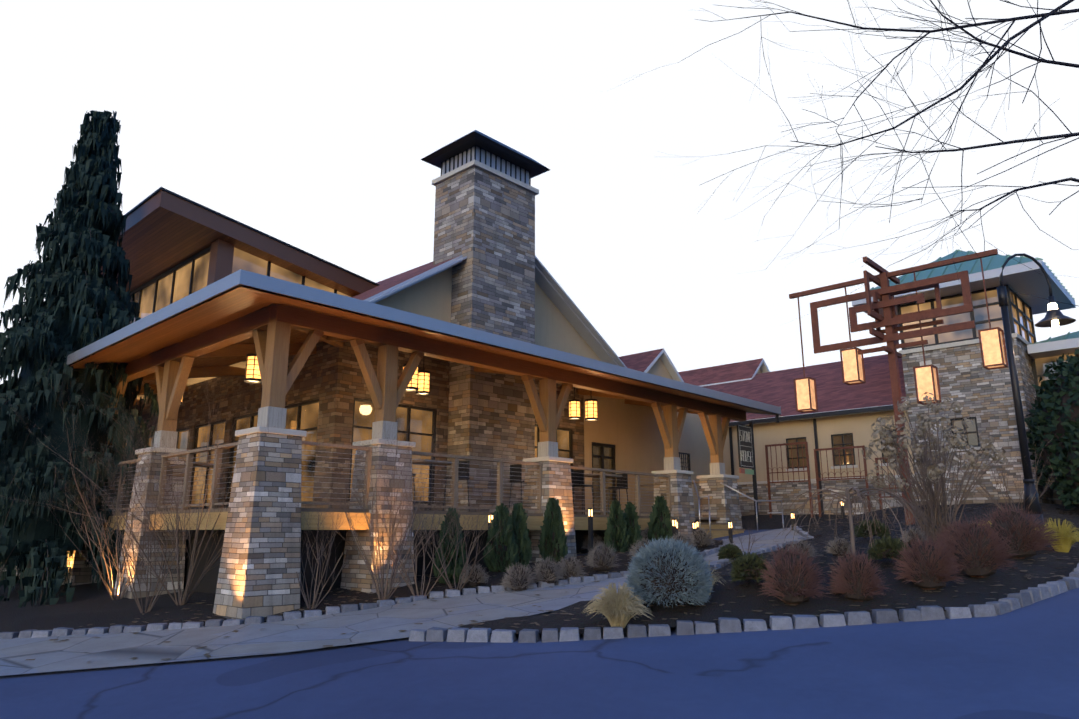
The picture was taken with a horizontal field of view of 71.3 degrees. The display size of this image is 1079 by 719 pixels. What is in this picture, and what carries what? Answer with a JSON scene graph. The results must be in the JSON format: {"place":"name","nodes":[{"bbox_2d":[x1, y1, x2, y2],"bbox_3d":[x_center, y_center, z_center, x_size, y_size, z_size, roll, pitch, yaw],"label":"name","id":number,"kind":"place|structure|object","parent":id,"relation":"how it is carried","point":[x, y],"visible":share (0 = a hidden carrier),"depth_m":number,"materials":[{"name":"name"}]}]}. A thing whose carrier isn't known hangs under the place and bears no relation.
{"place":"outdoors","nodes":[
{"label":"outdoors","id":0,"kind":"place"},
{"bbox_2d":[102,441,698,515],"bbox_3d":[-4.777,3.999,21.564,14.850,1.055,14.300,-12,-17,42],"label":"porch railing","id":1,"kind":"object","parent":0,"point":[454,492],"visible":0.48,"depth_m":14.31,"materials":[{"name":"brown metal"}]},
{"bbox_2d":[0,528,801,675],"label":"flagstone path","id":2,"kind":"structure","parent":0,"point":[47,654],"depth_m":9.89,"materials":[{"name":"grey stone"}]},
{"bbox_2d":[26,502,1078,661],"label":"leaf litter and chips","id":3,"kind":"object","parent":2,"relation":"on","point":[536,623],"visible":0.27,"depth_m":10.85,"materials":[{"name":"brown plant"}]},
{"bbox_2d":[698,523,744,538],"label":"entry stairs","id":4,"kind":"structure","parent":2,"relation":"on","point":[717,531],"depth_m":19.95,"materials":[{"name":"brown stone"}]},
{"bbox_2d":[0,526,1078,718],"bbox_3d":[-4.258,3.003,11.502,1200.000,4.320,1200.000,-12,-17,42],"label":"road","id":5,"kind":"structure","parent":0,"point":[1021,663],"depth_m":6.83,"materials":[{"name":"asphalt"}]},
{"bbox_2d":[0,110,158,607],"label":"evergreen tree","id":6,"kind":"object","parent":5,"relation":"on","point":[82,305],"visible":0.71,"depth_m":16.09,"materials":[{"name":"green plant"}]},
{"bbox_2d":[3,306,532,612],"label":"bare shrubs","id":7,"kind":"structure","parent":5,"relation":"on","point":[185,601],"depth_m":11.97,"materials":[{"name":"brown plant"}]},
{"bbox_2d":[0,539,722,631],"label":"mulch bed","id":8,"kind":"object","parent":5,"relation":"on","point":[93,605],"depth_m":12.30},
{"bbox_2d":[432,495,672,583],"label":"conical evergreen shrubs","id":9,"kind":"object","parent":8,"relation":"on","point":[622,532],"visible":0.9,"depth_m":14.25,"materials":[{"name":"green plant"}]},
{"bbox_2d":[461,526,715,590],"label":"low shrubs","id":10,"kind":"object","parent":8,"relation":"on","point":[601,558],"visible":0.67,"depth_m":12.71,"materials":[{"name":"plant"}]},
{"bbox_2d":[0,539,729,638],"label":"stone edging","id":11,"kind":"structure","parent":5,"relation":"on","point":[65,631],"depth_m":10.75,"materials":[{"name":"stone"}]},
{"bbox_2d":[1,426,742,623],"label":"stone piers","id":12,"kind":"structure","parent":5,"relation":"on","point":[260,564],"depth_m":12.76,"materials":[{"name":"stone"}]},
{"bbox_2d":[107,303,745,474],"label":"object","id":13,"kind":"object","parent":12,"relation":"on","point":[167,369],"visible":0.73,"depth_m":14.76,"materials":[{"name":"brown wood"}]},
{"bbox_2d":[63,269,780,415],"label":"porch roof","id":14,"kind":"structure","parent":13,"relation":"on","point":[238,294],"depth_m":13.72,"materials":[{"name":"grey metal"}]},
{"bbox_2d":[101,187,378,399],"bbox_3d":[-10.150,-1.003,22.805,9.540,3.720,6.550,-12,-17,42],"label":"storey","id":15,"kind":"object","parent":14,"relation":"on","point":[176,247],"visible":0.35,"depth_m":19.75,"materials":[{"name":"brown wood"}]},
{"bbox_2d":[180,350,597,420],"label":"lantern frames","id":16,"kind":"structure","parent":14,"relation":"hanging from","point":[253,380],"depth_m":16.99,"materials":[{"name":"black metal"}]},
{"bbox_2d":[181,356,596,417],"bbox_3d":[-3.486,1.444,20.460,9.160,0.770,12.110,-12,-17,42],"label":"lantern","id":17,"kind":"object","parent":16,"relation":"in","point":[421,385],"visible":0.38,"depth_m":16.98,"materials":[{"name":"yellow glass"}]},
{"bbox_2d":[103,508,718,593],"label":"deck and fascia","id":18,"kind":"structure","parent":5,"relation":"on","point":[208,582],"depth_m":13.62,"materials":[{"name":"brown wood"}]},
{"bbox_2d":[188,459,627,514],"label":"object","id":19,"kind":"object","parent":18,"relation":"on","point":[518,470],"visible":0.19,"depth_m":17.09,"materials":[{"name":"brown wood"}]},
{"bbox_2d":[679,452,690,470],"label":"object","id":20,"kind":"structure","parent":18,"relation":"on","point":[688,460],"depth_m":20.91,"materials":[{"name":"black metal"}]},
{"bbox_2d":[129,159,710,516],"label":"stone walls","id":21,"kind":"structure","parent":5,"relation":"on","point":[484,223],"depth_m":19.62,"materials":[{"name":"stone"}]},
{"bbox_2d":[126,401,611,514],"bbox_3d":[-6.310,3.949,24.764,14.330,2.570,9.930,-12,-17,42],"label":"window glass","id":22,"kind":"object","parent":21,"relation":"on","point":[309,412],"depth_m":18.17,"materials":[{"name":"yellow"}]},
{"bbox_2d":[140,397,615,514],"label":"window frames","id":23,"kind":"structure","parent":21,"relation":"on","point":[601,456],"depth_m":19.75,"materials":[{"name":"grey"}]},
{"bbox_2d":[421,130,549,185],"bbox_3d":[-1.498,-5.381,21.225,2.240,1.000,2.940,-12,-17,42],"label":"chimney cap","id":24,"kind":"object","parent":21,"relation":"on","point":[490,152],"visible":0.67,"depth_m":20.53,"materials":[{"name":"black metal"}]},
{"bbox_2d":[352,255,626,367],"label":"roof gable","id":25,"kind":"structure","parent":21,"relation":"on","point":[565,305],"depth_m":22.02,"materials":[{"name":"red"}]},
{"bbox_2d":[487,502,844,571],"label":"path lights","id":26,"kind":"object","parent":5,"relation":"on","point":[695,524],"visible":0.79,"depth_m":16.87,"materials":[{"name":"metal"}]},
{"bbox_2d":[693,480,783,534],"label":"stair handrails","id":27,"kind":"object","parent":5,"relation":"on","point":[756,501],"visible":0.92,"depth_m":20.96,"materials":[{"name":"silver metal"}]},
{"bbox_2d":[409,562,1078,642],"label":"stone curb","id":28,"kind":"structure","parent":5,"relation":"on","point":[1022,598],"depth_m":8.35,"materials":[{"name":"stone"}]},
{"bbox_2d":[709,525,813,570],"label":"belgian block kerb","id":29,"kind":"structure","parent":5,"relation":"on","point":[800,531],"depth_m":15.43,"materials":[{"name":"stone"}]},
{"bbox_2d":[459,502,1078,637],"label":"mulch bed","id":30,"kind":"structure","parent":5,"relation":"on","point":[978,591],"depth_m":9.44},
{"bbox_2d":[583,561,725,627],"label":"ornamental grass","id":31,"kind":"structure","parent":30,"relation":"on","point":[618,609],"depth_m":8.54,"materials":[{"name":"yellow plant"}]},
{"bbox_2d":[624,536,714,607],"bbox_3d":[1.598,2.615,9.335,1.106,0.842,1.112,-12,-17,42],"label":"round shrub","id":32,"kind":"object","parent":30,"relation":"on","point":[666,570],"visible":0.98,"depth_m":9.04,"materials":[{"name":"grey plant"}]},
{"bbox_2d":[717,519,926,582],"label":"green shrubs","id":33,"kind":"object","parent":30,"relation":"on","point":[748,566],"visible":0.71,"depth_m":10.45,"materials":[{"name":"green plant"}]},
{"bbox_2d":[720,418,1056,560],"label":"bare shrubs","id":34,"kind":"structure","parent":30,"relation":"on","point":[857,498],"depth_m":10.33,"materials":[{"name":"brown plant"}]},
{"bbox_2d":[789,249,1008,523],"bbox_3d":[7.422,0.719,15.691,1.889,5.510,4.060,6,-14,-25],"label":"corten lantern sculpture","id":35,"kind":"object","parent":30,"relation":"on","point":[890,320],"visible":0.75,"depth_m":15.76,"materials":[{"name":"metal"}]},
{"bbox_2d":[796,329,1005,410],"bbox_3d":[7.419,0.323,15.814,4.093,1.281,0.293,-12,-17,42],"label":"glass lantern sculpture","id":36,"kind":"object","parent":35,"relation":"attached to","point":[991,347],"visible":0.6,"depth_m":15.29,"materials":[{"name":"yellow glass"}]},
{"bbox_2d":[757,500,1061,604],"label":"reddish shrubs","id":37,"kind":"object","parent":30,"relation":"on","point":[983,548],"visible":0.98,"depth_m":9.27,"materials":[{"name":"brown plant"}]},
{"bbox_2d":[861,392,1007,541],"bbox_3d":[6.467,1.774,12.465,1.998,2.476,2.013,2,-13,-8],"label":"dried hydrangea","id":38,"kind":"object","parent":30,"relation":"on","point":[921,458],"visible":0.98,"depth_m":12.31,"materials":[{"name":"brown plant"}]},
{"bbox_2d":[978,518,1078,552],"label":"yellow ornamental grass","id":39,"kind":"object","parent":30,"relation":"on","point":[1068,539],"depth_m":12.25,"materials":[{"name":"yellow plant"}]},
{"bbox_2d":[997,253,1076,527],"bbox_3d":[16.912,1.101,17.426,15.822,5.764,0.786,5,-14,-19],"label":"lamp post","id":40,"kind":"object","parent":30,"relation":"on","point":[1055,316],"visible":0.96,"depth_m":15.15,"materials":[{"name":"metal"}]},
{"bbox_2d":[1024,349,1078,508],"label":"tall hedge","id":41,"kind":"object","parent":30,"relation":"on","point":[1059,397],"visible":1,"depth_m":18.69,"materials":[{"name":"green plant"}]},
{"bbox_2d":[729,415,823,513],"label":"gutters and downspouts","id":42,"kind":"object","parent":5,"relation":"on","point":[777,421],"visible":0.71,"depth_m":25.69,"materials":[{"name":"metal"}]},
{"bbox_2d":[741,514,853,529],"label":"retaining wall","id":43,"kind":"structure","parent":5,"relation":"on","point":[768,522],"depth_m":23.27,"materials":[{"name":"grey stone"}]},
{"bbox_2d":[736,422,758,527],"bbox_3d":[6.053,3.318,21.885,0.081,3.114,0.880,-12,-17,42],"label":"sign","id":44,"kind":"object","parent":43,"relation":"on","point":[746,449],"visible":0.98,"depth_m":22.00,"materials":[{"name":"black"}]},
{"bbox_2d":[765,442,902,517],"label":"corten trellis panels","id":45,"kind":"object","parent":43,"relation":"on","point":[818,479],"visible":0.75,"depth_m":24.00,"materials":[{"name":"metal"}]},
{"bbox_2d":[723,333,1053,515],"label":"tower walls","id":46,"kind":"structure","parent":5,"relation":"on","point":[974,388],"depth_m":23.56,"materials":[{"name":"grey stone"}]},
{"bbox_2d":[786,285,1035,468],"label":"wing window frames","id":47,"kind":"structure","parent":46,"relation":"in","point":[1012,319],"depth_m":23.64,"materials":[{"name":"brown wood"}]},
{"bbox_2d":[788,290,1033,466],"bbox_3d":[12.402,1.051,25.546,7.270,5.070,3.100,-12,-17,42],"label":"window glass","id":48,"kind":"object","parent":47,"relation":"in","point":[980,314],"visible":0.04,"depth_m":23.46,"materials":[{"name":"glass"}]},
{"bbox_2d":[852,250,1075,331],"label":"tower roof","id":49,"kind":"structure","parent":46,"relation":"on","point":[1020,277],"depth_m":22.96,"materials":[{"name":"metal"}]},
{"bbox_2d":[1027,331,1078,504],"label":"building","id":50,"kind":"structure","parent":5,"relation":"on","point":[1049,350],"depth_m":22.52,"materials":[{"name":"beige paint"}]},
{"bbox_2d":[0,0,1078,384],"label":"sky","id":51,"kind":"structure","parent":0,"point":[308,125],"materials":[{"name":"white"}]},
{"bbox_2d":[619,348,906,426],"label":"red roof","id":52,"kind":"structure","parent":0,"point":[756,380],"depth_m":28.88,"materials":[{"name":"red tile"}]},
{"bbox_2d":[607,0,1078,314],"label":"tree branches","id":53,"kind":"object","parent":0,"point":[1055,11],"visible":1,"depth_m":6.08,"materials":[{"name":"black"}]}
]}

